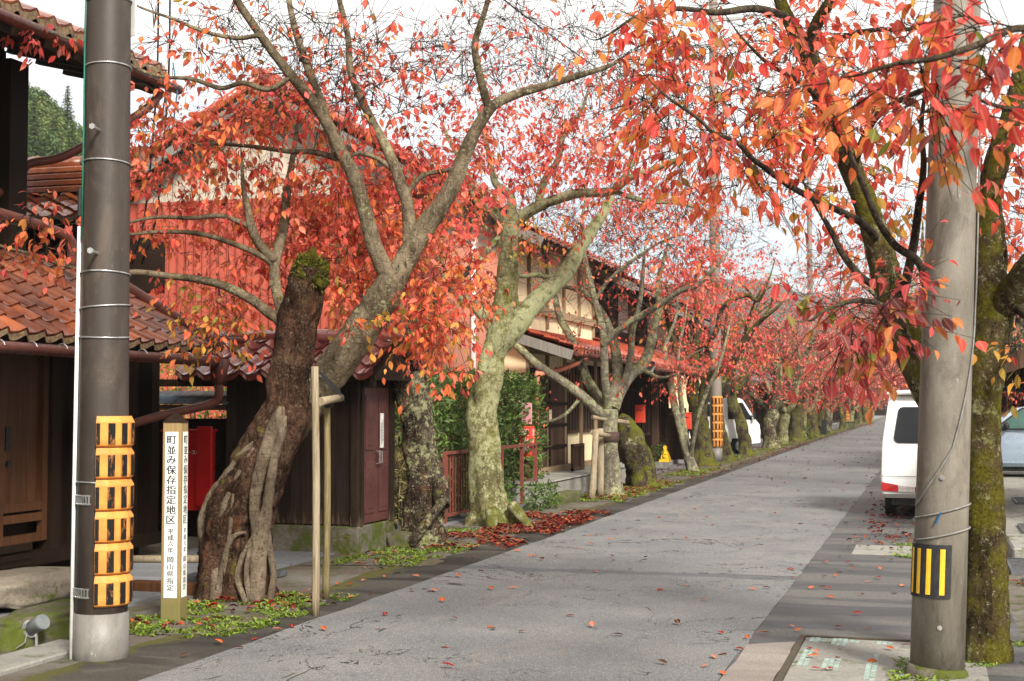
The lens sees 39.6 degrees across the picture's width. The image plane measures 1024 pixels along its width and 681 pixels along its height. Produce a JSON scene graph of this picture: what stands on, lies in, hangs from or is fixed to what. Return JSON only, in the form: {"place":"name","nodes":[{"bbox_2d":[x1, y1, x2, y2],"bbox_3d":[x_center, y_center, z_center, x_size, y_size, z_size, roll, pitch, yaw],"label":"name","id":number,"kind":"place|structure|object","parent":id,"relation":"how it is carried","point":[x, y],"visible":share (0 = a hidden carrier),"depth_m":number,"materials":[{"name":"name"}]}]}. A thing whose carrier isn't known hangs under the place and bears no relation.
{"place":"outdoors","nodes":[
{"label":"outdoors","id":0,"kind":"place"},
{"bbox_2d":[29,106,77,154],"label":"hill","id":1,"kind":"structure","parent":0,"point":[45,129],"depth_m":136.48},
{"bbox_2d":[28,99,49,156],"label":"conifer","id":2,"kind":"object","parent":1,"relation":"on","point":[34,131],"visible":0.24,"depth_m":122.13,"materials":[{"name":"green plant"}]},
{"bbox_2d":[27,81,82,157],"bbox_3d":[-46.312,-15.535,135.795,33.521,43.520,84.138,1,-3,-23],"label":"conifer","id":3,"kind":"object","parent":1,"relation":"on","point":[34,92],"visible":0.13,"depth_m":134.64,"materials":[{"name":"green plant"}]},
{"bbox_2d":[42,115,67,154],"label":"conifer","id":4,"kind":"object","parent":1,"relation":"on","point":[51,124],"visible":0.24,"depth_m":126.46,"materials":[{"name":"green plant"}]},
{"bbox_2d":[58,86,75,129],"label":"conifer","id":5,"kind":"object","parent":1,"relation":"on","point":[66,98],"visible":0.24,"depth_m":144.19,"materials":[{"name":"green plant"}]},
{"bbox_2d":[62,124,81,156],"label":"conifer","id":6,"kind":"object","parent":1,"relation":"on","point":[72,138],"visible":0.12,"depth_m":123.05,"materials":[{"name":"green plant"}]},
{"bbox_2d":[128,593,329,634],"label":"verge soil","id":7,"kind":"structure","parent":0,"point":[150,607],"depth_m":10.84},
{"bbox_2d":[133,580,196,594],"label":"wooden sill","id":8,"kind":"structure","parent":7,"relation":"on","point":[148,585],"depth_m":11.99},
{"bbox_2d":[160,412,187,620],"bbox_3d":[-2.504,1.351,10.558,0.157,1.645,0.157,0,-3,7],"label":"signpost","id":9,"kind":"object","parent":7,"relation":"on","point":[174,526],"visible":1,"depth_m":10.49,"materials":[{"name":"white wood"}]},
{"bbox_2d":[0,0,631,602],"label":"cherry tree","id":10,"kind":"object","parent":7,"relation":"on","point":[236,520],"visible":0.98,"depth_m":11.97,"materials":[{"name":"red plant"}]},
{"bbox_2d":[0,503,525,616],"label":"stone walkway","id":11,"kind":"structure","parent":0,"point":[152,571],"depth_m":13.90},
{"bbox_2d":[0,566,74,608],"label":"step stone","id":12,"kind":"object","parent":11,"relation":"on","point":[23,587],"visible":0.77,"depth_m":10.98,"materials":[{"name":"stone"}]},
{"bbox_2d":[133,555,198,562],"bbox_3d":[-3.343,2.175,14.140,0.996,0.080,0.077,0,-3,-1],"label":"log","id":13,"kind":"object","parent":11,"relation":"on","point":[156,558],"depth_m":14.11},
{"bbox_2d":[187,569,287,581],"bbox_3d":[-2.637,2.139,12.734,0.740,0.046,1.340,-1,-3,16],"label":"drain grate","id":14,"kind":"object","parent":11,"relation":"on","point":[191,577],"visible":0.12,"depth_m":13.01,"materials":[{"name":"metal"}]},
{"bbox_2d":[442,443,536,523],"bbox_3d":[-0.255,2.067,21.009,0.060,0.990,4.550,-1,-3,16],"label":"railing","id":15,"kind":"object","parent":11,"relation":"on","point":[445,464],"visible":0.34,"depth_m":19.57,"materials":[{"name":"metal"}]},
{"bbox_2d":[302,542,493,565],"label":"verge soil","id":16,"kind":"structure","parent":0,"point":[429,561],"depth_m":14.70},
{"bbox_2d":[321,162,515,547],"bbox_3d":[-1.234,0.118,16.328,2.330,4.681,2.510,0,-3,-11],"label":"cherry tree","id":17,"kind":"object","parent":16,"relation":"on","point":[425,502],"visible":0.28,"depth_m":15.95,"materials":[{"name":"red plant"}]},
{"bbox_2d":[20,418,884,680],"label":"verge pavement","id":18,"kind":"structure","parent":0,"point":[144,660],"depth_m":10.93,"materials":[{"name":"concrete"}]},
{"bbox_2d":[311,366,343,615],"bbox_3d":[-1.501,1.163,11.282,0.150,1.889,1.034,0,-3,4],"label":"tree prop","id":19,"kind":"object","parent":18,"relation":"on","point":[327,402],"visible":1,"depth_m":10.81,"materials":[{"name":"beige wood"}]},
{"bbox_2d":[139,419,884,680],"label":"road","id":20,"kind":"structure","parent":0,"point":[718,568],"depth_m":11.54,"materials":[{"name":"asphalt"}]},
{"bbox_2d":[0,415,1023,680],"bbox_3d":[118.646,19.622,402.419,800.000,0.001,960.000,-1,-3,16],"label":"ground","id":21,"kind":"structure","parent":0,"point":[298,577],"depth_m":13.14,"materials":[{"name":"soil"}]},
{"bbox_2d":[0,639,68,675],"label":"gutter slab","id":22,"kind":"structure","parent":21,"relation":"on","point":[18,660],"depth_m":8.89,"materials":[{"name":"concrete"}]},
{"bbox_2d":[15,614,49,649],"bbox_3d":[-3.109,1.908,9.259,0.193,0.256,0.186,-1,-3,16],"label":"spotlight","id":23,"kind":"object","parent":22,"relation":"on","point":[35,626],"visible":0.96,"depth_m":9.24,"materials":[{"name":"grey metal"}]},
{"bbox_2d":[0,598,69,652],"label":"moss stone","id":24,"kind":"object","parent":21,"relation":"on","point":[56,613],"visible":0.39,"depth_m":9.48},
{"bbox_2d":[69,0,136,661],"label":"utility pole","id":25,"kind":"object","parent":21,"relation":"on","point":[101,591],"visible":0.98,"depth_m":8.97,"materials":[{"name":"concrete"}]},
{"bbox_2d":[0,0,229,570],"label":"townhouse","id":26,"kind":"structure","parent":21,"relation":"on","point":[37,350],"depth_m":13.31,"materials":[{"name":"brown wood"}]},
{"bbox_2d":[0,353,48,546],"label":"door","id":27,"kind":"structure","parent":26,"relation":"in","point":[24,379],"depth_m":13.11,"materials":[{"name":"brown wood"}]},
{"bbox_2d":[131,1,164,263],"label":"service cable","id":28,"kind":"object","parent":26,"relation":"attached to","point":[137,245],"visible":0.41,"depth_m":14.21,"materials":[{"name":"black plastic"}]},
{"bbox_2d":[141,0,177,263],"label":"service cable","id":29,"kind":"object","parent":26,"relation":"attached to","point":[167,65],"visible":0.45,"depth_m":14.04,"materials":[{"name":"black plastic"}]},
{"bbox_2d":[146,379,229,545],"bbox_3d":[-4.111,1.019,16.057,2.220,2.600,0.483,-1,-3,16],"label":"gate fence","id":30,"kind":"object","parent":21,"relation":"on","point":[181,397],"visible":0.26,"depth_m":15.90,"materials":[{"name":"wood"}]},
{"bbox_2d":[160,426,217,510],"bbox_3d":[-3.511,1.399,15.590,0.709,0.920,0.424,-1,-3,16],"label":"hose cabinet","id":31,"kind":"object","parent":30,"relation":"attached to","point":[201,460],"visible":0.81,"depth_m":15.38,"materials":[{"name":"red metal"}]},
{"bbox_2d":[160,352,225,417],"bbox_3d":[-3.695,1.049,18.887,2.872,2.359,1.758,-1,-3,16],"label":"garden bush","id":32,"kind":"object","parent":21,"relation":"on","point":[191,387],"depth_m":19.08,"materials":[{"name":"orange plant"}]},
{"bbox_2d":[159,386,226,417],"bbox_3d":[-3.802,1.373,17.416,2.023,1.934,1.103,-1,-3,16],"label":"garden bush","id":33,"kind":"object","parent":21,"relation":"on","point":[207,412],"visible":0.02,"depth_m":17.45,"materials":[{"name":"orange plant"}]},
{"bbox_2d":[175,328,427,554],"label":"storage shed","id":34,"kind":"structure","parent":21,"relation":"on","point":[362,426],"depth_m":15.32,"materials":[{"name":"brown wood"}]},
{"bbox_2d":[364,387,379,523],"bbox_3d":[-1.525,1.240,15.405,0.088,1.460,0.370,-1,-3,16],"label":"door","id":35,"kind":"structure","parent":34,"relation":"in","point":[370,450],"depth_m":15.40,"materials":[{"name":"red paint"}]},
{"bbox_2d":[376,388,388,520],"bbox_3d":[-1.418,1.257,15.769,0.088,1.460,0.370,-1,-3,16],"label":"door","id":36,"kind":"structure","parent":34,"relation":"in","point":[382,394],"depth_m":15.72,"materials":[{"name":"red paint"}]},
{"bbox_2d":[130,68,529,491],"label":"warehouse","id":37,"kind":"structure","parent":21,"relation":"on","point":[172,265],"depth_m":23.23,"materials":[{"name":"red painted corrugated metal"},{"name":"red tile"},{"name":"pale plaster"}]},
{"bbox_2d":[386,530,411,547],"bbox_3d":[-1.229,2.249,15.968,0.342,0.241,0.430,-1,-3,16],"label":"moss stone","id":38,"kind":"object","parent":21,"relation":"on","point":[396,538],"visible":0.59,"depth_m":15.79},
{"bbox_2d":[394,430,406,529],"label":"dry grass","id":39,"kind":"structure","parent":21,"relation":"on","point":[400,473],"depth_m":17.93,"materials":[{"name":"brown plant"}]},
{"bbox_2d":[395,357,551,524],"bbox_3d":[-0.721,1.479,21.531,1.318,2.378,6.612,-1,-3,16],"label":"hedge","id":40,"kind":"object","parent":21,"relation":"on","point":[446,415],"visible":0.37,"depth_m":22.25,"materials":[{"name":"green plant"}]},
{"bbox_2d":[129,430,842,638],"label":"weeds","id":41,"kind":"object","parent":21,"relation":"on","point":[149,629],"visible":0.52,"depth_m":11.35,"materials":[{"name":"green plant"}]},
{"bbox_2d":[519,478,561,510],"bbox_3d":[0.469,2.411,21.678,0.572,0.668,1.048,-1,-3,16],"label":"fern","id":42,"kind":"object","parent":21,"relation":"on","point":[549,486],"visible":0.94,"depth_m":21.50,"materials":[{"name":"green plant"}]},
{"bbox_2d":[548,490,580,505],"bbox_3d":[0.861,2.590,23.196,0.246,0.260,1.708,-1,-3,16],"label":"moss stone","id":43,"kind":"object","parent":21,"relation":"on","point":[568,496],"visible":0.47,"depth_m":23.04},
{"bbox_2d":[492,218,653,476],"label":"townhouse","id":44,"kind":"structure","parent":21,"relation":"on","point":[541,342],"depth_m":27.09,"materials":[{"name":"beige paint"}]},
{"bbox_2d":[530,367,549,467],"bbox_3d":[0.482,1.440,25.552,0.046,1.890,1.330,-1,-3,16],"label":"panel door","id":45,"kind":"structure","parent":44,"relation":"in","point":[532,370],"depth_m":25.96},
{"bbox_2d":[550,371,567,466],"bbox_3d":[0.868,1.498,26.860,0.046,1.890,1.340,-1,-3,16],"label":"panel door","id":46,"kind":"structure","parent":44,"relation":"in","point":[557,428],"depth_m":26.86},
{"bbox_2d":[567,363,579,433],"bbox_3d":[1.201,1.141,28.056,0.060,1.370,0.970,-1,-3,16],"label":"window","id":47,"kind":"structure","parent":44,"relation":"in","point":[574,416],"depth_m":28.06,"materials":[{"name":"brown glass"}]},
{"bbox_2d":[583,365,594,431],"bbox_3d":[1.570,1.197,29.308,0.060,1.370,0.970,-1,-3,16],"label":"window","id":48,"kind":"structure","parent":44,"relation":"in","point":[588,423],"depth_m":29.27,"materials":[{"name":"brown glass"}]},
{"bbox_2d":[597,366,601,427],"bbox_3d":[1.939,1.253,30.560,0.060,1.370,0.970,-1,-3,16],"label":"window","id":49,"kind":"structure","parent":44,"relation":"in","point":[598,368],"depth_m":30.25,"materials":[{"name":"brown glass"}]},
{"bbox_2d":[130,422,1023,630],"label":"leaf litter","id":50,"kind":"object","parent":21,"relation":"on","point":[559,521],"visible":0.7,"depth_m":17.91,"materials":[{"name":"plant"}]},
{"bbox_2d":[528,229,708,467],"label":"townhouse","id":51,"kind":"structure","parent":21,"relation":"on","point":[653,426],"depth_m":35.46,"materials":[{"name":"brown wood"}]},
{"bbox_2d":[607,293,616,328],"bbox_3d":[2.368,-0.674,33.564,0.045,0.850,0.922,-1,-3,16],"label":"window","id":52,"kind":"structure","parent":51,"relation":"in","point":[614,312],"depth_m":33.55,"materials":[{"name":"black glass"}]},
{"bbox_2d":[618,296,627,332],"bbox_3d":[2.715,-0.621,34.743,0.045,0.850,0.922,-1,-3,16],"label":"window","id":53,"kind":"structure","parent":51,"relation":"in","point":[621,314],"depth_m":34.59,"materials":[{"name":"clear glass"}]},
{"bbox_2d":[635,405,645,430],"bbox_3d":[3.045,2.264,33.661,0.250,1.488,0.250,-1,-3,16],"label":"mailbox","id":54,"kind":"object","parent":51,"relation":"attached to","point":[640,413],"visible":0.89,"depth_m":33.58,"materials":[{"name":"red paint"}]},
{"bbox_2d":[638,304,646,336],"bbox_3d":[3.410,-0.516,37.101,0.045,0.850,0.922,-1,-3,16],"label":"window","id":55,"kind":"structure","parent":51,"relation":"in","point":[642,327],"depth_m":37.07,"materials":[{"name":"black glass"}]},
{"bbox_2d":[643,376,649,434],"bbox_3d":[3.362,1.640,35.735,0.060,1.480,0.916,-1,-3,16],"label":"window","id":56,"kind":"structure","parent":51,"relation":"in","point":[646,390],"depth_m":35.75,"materials":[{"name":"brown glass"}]},
{"bbox_2d":[651,436,665,460],"bbox_3d":[3.683,2.721,35.715,0.441,0.646,0.458,0,-3,6],"label":"potted plant","id":57,"kind":"object","parent":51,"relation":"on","point":[658,447],"visible":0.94,"depth_m":35.66,"materials":[{"name":"green plant"}]},
{"bbox_2d":[665,408,685,459],"bbox_3d":[4.384,2.500,38.184,0.571,1.372,0.366,-1,-3,16],"label":"plank stack","id":58,"kind":"object","parent":51,"relation":"on","point":[672,444],"visible":0.48,"depth_m":38.04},
{"bbox_2d":[685,412,691,436],"bbox_3d":[4.458,2.474,36.157,0.250,1.291,0.250,-1,-3,16],"label":"mailbox","id":59,"kind":"object","parent":51,"relation":"attached to","point":[688,415],"visible":0.56,"depth_m":36.06,"materials":[{"name":"red paint"}]},
{"bbox_2d":[635,287,763,437],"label":"townhouse","id":60,"kind":"structure","parent":21,"relation":"on","point":[662,331],"depth_m":49.98,"materials":[{"name":"beige paint"}]},
{"bbox_2d":[681,0,743,461],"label":"utility pole","id":61,"kind":"object","parent":21,"relation":"on","point":[716,414],"visible":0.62,"depth_m":39.52,"materials":[{"name":"concrete"}]},
{"bbox_2d":[504,0,704,129],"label":"overhead wire","id":62,"kind":"object","parent":61,"relation":"attached to","point":[565,45],"visible":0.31,"depth_m":21.13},
{"bbox_2d":[595,219,838,460],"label":"cherry tree","id":63,"kind":"object","parent":21,"relation":"on","point":[727,453],"visible":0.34,"depth_m":40.28,"materials":[{"name":"red plant"}]},
{"bbox_2d":[618,159,818,466],"bbox_3d":[5.369,-0.778,37.099,4.548,8.637,5.238,1,-3,-28],"label":"cherry tree","id":64,"kind":"object","parent":21,"relation":"on","point":[704,454],"visible":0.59,"depth_m":36.57,"materials":[{"name":"red plant"}]},
{"bbox_2d":[674,295,793,441],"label":"cherry tree","id":65,"kind":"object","parent":21,"relation":"on","point":[759,414],"visible":0.05,"depth_m":61.33,"materials":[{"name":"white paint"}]},
{"bbox_2d":[631,241,846,454],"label":"cherry tree","id":66,"kind":"object","parent":21,"relation":"on","point":[745,447],"visible":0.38,"depth_m":44.99,"materials":[{"name":"red plant"}]},
{"bbox_2d":[681,259,870,448],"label":"cherry tree","id":67,"kind":"object","parent":21,"relation":"on","point":[770,420],"visible":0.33,"depth_m":51.49,"materials":[{"name":"red plant"}]},
{"bbox_2d":[550,0,1023,663],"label":"cherry tree","id":68,"kind":"object","parent":21,"relation":"on","point":[998,308],"visible":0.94,"depth_m":7.91,"materials":[{"name":"red plant"}]},
{"bbox_2d":[700,278,878,443],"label":"cherry tree","id":69,"kind":"object","parent":21,"relation":"on","point":[782,430],"visible":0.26,"depth_m":57.09,"materials":[{"name":"red plant"}]},
{"bbox_2d":[721,289,876,441],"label":"cherry tree","id":70,"kind":"object","parent":21,"relation":"on","point":[796,427],"visible":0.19,"depth_m":61.15,"materials":[{"name":"red plant"}]},
{"bbox_2d":[740,302,868,438],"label":"cherry tree","id":71,"kind":"object","parent":21,"relation":"on","point":[812,406],"visible":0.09,"depth_m":63.36,"materials":[{"name":"red plant"}]},
{"bbox_2d":[795,157,826,376],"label":"utility pole","id":72,"kind":"object","parent":21,"relation":"on","point":[809,229],"visible":0.14,"depth_m":71.24,"materials":[{"name":"concrete"}]},
{"bbox_2d":[744,305,879,436],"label":"cherry tree","id":73,"kind":"object","parent":21,"relation":"on","point":[812,421],"visible":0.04,"depth_m":68.38,"materials":[{"name":"red plant"}]},
{"bbox_2d":[770,318,881,433],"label":"cherry tree","id":74,"kind":"object","parent":21,"relation":"on","point":[821,415],"visible":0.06,"depth_m":74.83,"materials":[{"name":"red plant"}]},
{"bbox_2d":[761,312,892,432],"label":"cherry tree","id":75,"kind":"object","parent":21,"relation":"on","point":[828,417],"visible":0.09,"depth_m":79.78,"materials":[{"name":"red plant"}]},
{"bbox_2d":[799,339,888,428],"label":"cherry tree","id":76,"kind":"object","parent":21,"relation":"on","point":[842,421],"visible":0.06,"depth_m":92.57,"materials":[{"name":"red plant"}]},
{"bbox_2d":[832,369,888,420],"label":"cherry tree","id":77,"kind":"object","parent":21,"relation":"on","point":[852,411],"visible":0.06,"depth_m":106.17,"materials":[{"name":"red plant"}]},
{"bbox_2d":[854,363,898,423],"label":"cherry tree","id":78,"kind":"object","parent":21,"relation":"on","point":[858,419],"visible":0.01,"depth_m":113.74,"materials":[{"name":"red plant"}]},
{"bbox_2d":[851,377,902,414],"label":"townhouse","id":79,"kind":"structure","parent":21,"relation":"on","point":[879,411],"depth_m":201.16,"materials":[{"name":"wood"}]},
{"bbox_2d":[776,158,1023,411],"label":"cherry tree","id":80,"kind":"object","parent":21,"relation":"on","point":[1017,335],"visible":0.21,"depth_m":26.52,"materials":[{"name":"red plant"}]},
{"bbox_2d":[798,211,1023,416],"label":"cherry tree","id":81,"kind":"object","parent":21,"relation":"on","point":[916,310],"visible":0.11,"depth_m":35.47,"materials":[{"name":"red plant"}]},
{"bbox_2d":[833,253,1017,397],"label":"cherry tree","id":82,"kind":"object","parent":21,"relation":"on","point":[879,319],"visible":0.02,"depth_m":44.17,"materials":[{"name":"red plant"}]},
{"bbox_2d":[904,0,981,679],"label":"utility pole","id":83,"kind":"object","parent":21,"relation":"on","point":[939,568],"visible":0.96,"depth_m":8.34,"materials":[{"name":"concrete"}]},
{"bbox_2d":[1003,349,1023,391],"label":"carport","id":84,"kind":"object","parent":21,"relation":"on","point":[1010,367],"visible":0.49,"depth_m":16.25,"materials":[{"name":"brown tile"}]},
{"bbox_2d":[1007,558,1023,575],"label":"drain grate","id":85,"kind":"object","parent":21,"relation":"on","point":[1015,566],"visible":0.88,"depth_m":13.80,"materials":[{"name":"metal"}]},
{"bbox_2d":[1008,383,1023,409],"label":"townhouse","id":86,"kind":"structure","parent":21,"relation":"on","point":[1018,400],"depth_m":37.03,"materials":[{"name":"white paint"}]},
{"bbox_2d":[444,512,582,536],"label":"verge soil","id":87,"kind":"structure","parent":0,"point":[477,526],"depth_m":18.54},
{"bbox_2d":[404,0,732,527],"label":"cherry tree","id":88,"kind":"object","parent":87,"relation":"on","point":[490,504],"visible":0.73,"depth_m":18.81,"materials":[{"name":"red plant"}]},
{"bbox_2d":[5,0,1023,297],"label":"sky","id":89,"kind":"structure","parent":0,"point":[53,80],"materials":[{"name":"white"}]},
{"bbox_2d":[574,482,684,501],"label":"verge soil","id":90,"kind":"structure","parent":0,"point":[604,500],"depth_m":24.57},
{"bbox_2d":[588,415,629,499],"bbox_3d":[1.500,1.996,24.546,0.516,1.425,1.684,-1,-3,26],"label":"tree prop","id":91,"kind":"object","parent":90,"relation":"on","point":[597,455],"visible":0.99,"depth_m":24.66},
{"bbox_2d":[492,148,750,495],"bbox_3d":[1.738,-0.308,25.134,5.512,6.403,3.483,-1,-3,30],"label":"cherry tree","id":92,"kind":"object","parent":90,"relation":"on","point":[606,403],"visible":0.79,"depth_m":24.83,"materials":[{"name":"red plant"}]},
{"bbox_2d":[618,413,666,487],"bbox_3d":[2.487,2.270,27.567,0.960,1.718,0.743,-1,-3,16],"label":"tree stump","id":93,"kind":"object","parent":90,"relation":"on","point":[635,454],"visible":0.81,"depth_m":27.36,"materials":[{"name":"green plant"}]},
{"bbox_2d":[657,467,732,476],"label":"verge soil","id":94,"kind":"structure","parent":0,"point":[673,471],"depth_m":33.20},
{"bbox_2d":[641,269,742,470],"bbox_3d":[4.250,0.770,33.711,2.478,4.953,3.296,-1,-3,16],"label":"cherry tree","id":95,"kind":"object","parent":94,"relation":"on","point":[686,445],"visible":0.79,"depth_m":33.69,"materials":[{"name":"red plant"}]},
{"bbox_2d":[538,415,885,506],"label":"walkway","id":96,"kind":"structure","parent":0,"point":[680,463],"depth_m":38.30,"materials":[{"name":"concrete"}]},
{"bbox_2d":[520,426,534,480],"bbox_3d":[0.249,2.022,23.254,0.202,1.240,0.222,-1,-3,16],"label":"extinguisher box","id":97,"kind":"object","parent":96,"relation":"on","point":[531,429],"visible":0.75,"depth_m":23.18,"materials":[{"name":"red paint"}]},
{"bbox_2d":[504,464,625,504],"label":"terrace","id":98,"kind":"structure","parent":96,"relation":"on","point":[568,479],"depth_m":24.64,"materials":[{"name":"concrete"}]},
{"bbox_2d":[521,403,531,423],"bbox_3d":[0.244,1.687,23.361,0.180,1.320,0.050,-1,-3,16],"label":"notice board","id":99,"kind":"object","parent":98,"relation":"on","point":[528,417],"visible":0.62,"depth_m":23.35,"materials":[{"name":"pink paint"}]},
{"bbox_2d":[571,443,584,470],"bbox_3d":[1.249,2.213,27.021,0.050,0.505,0.910,-1,-3,16],"label":"lattice stand","id":100,"kind":"object","parent":98,"relation":"on","point":[578,456],"visible":1,"depth_m":27.02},
{"bbox_2d":[689,398,760,453],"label":"truck","id":101,"kind":"object","parent":96,"relation":"on","point":[753,427],"visible":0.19,"depth_m":45.72,"materials":[{"name":"white paint"}]},
{"bbox_2d":[668,279,1014,367],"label":"mountain","id":102,"kind":"structure","parent":0,"point":[757,290],"depth_m":772.15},
{"bbox_2d":[718,470,1023,680],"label":"pavement","id":103,"kind":"structure","parent":0,"point":[879,605],"depth_m":12.00,"materials":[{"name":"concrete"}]},
{"bbox_2d":[719,641,795,680],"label":"concrete kerb","id":104,"kind":"structure","parent":103,"relation":"on","point":[760,662],"depth_m":8.74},
{"bbox_2d":[774,634,988,680],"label":"tiled panel","id":105,"kind":"object","parent":103,"relation":"on","point":[854,655],"visible":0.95,"depth_m":8.84,"materials":[{"name":"concrete"}]},
{"bbox_2d":[852,545,911,555],"bbox_3d":[4.102,2.300,15.508,0.730,0.033,1.000,-1,-3,16],"label":"drain cover","id":106,"kind":"object","parent":103,"relation":"on","point":[870,550],"visible":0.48,"depth_m":15.44,"materials":[{"name":"concrete"}]},
{"bbox_2d":[881,390,918,514],"bbox_3d":[6.423,1.661,21.606,1.496,1.814,3.391,-1,-3,16],"label":"van","id":107,"kind":"object","parent":103,"relation":"on","point":[899,458],"visible":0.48,"depth_m":20.22,"materials":[{"name":"white paint"}]},
{"bbox_2d":[885,542,1023,680],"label":"weeds","id":108,"kind":"object","parent":103,"relation":"on","point":[908,676],"visible":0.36,"depth_m":8.64,"materials":[{"name":"green plant"}]},
{"bbox_2d":[1003,471,1023,557],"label":"driveway slab","id":109,"kind":"structure","parent":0,"point":[1014,487],"depth_m":19.32,"materials":[{"name":"concrete"}]},
{"bbox_2d":[1001,406,1023,470],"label":"car","id":110,"kind":"object","parent":109,"relation":"on","point":[1012,439],"visible":0.17,"depth_m":28.55,"materials":[{"name":"silver metal"}]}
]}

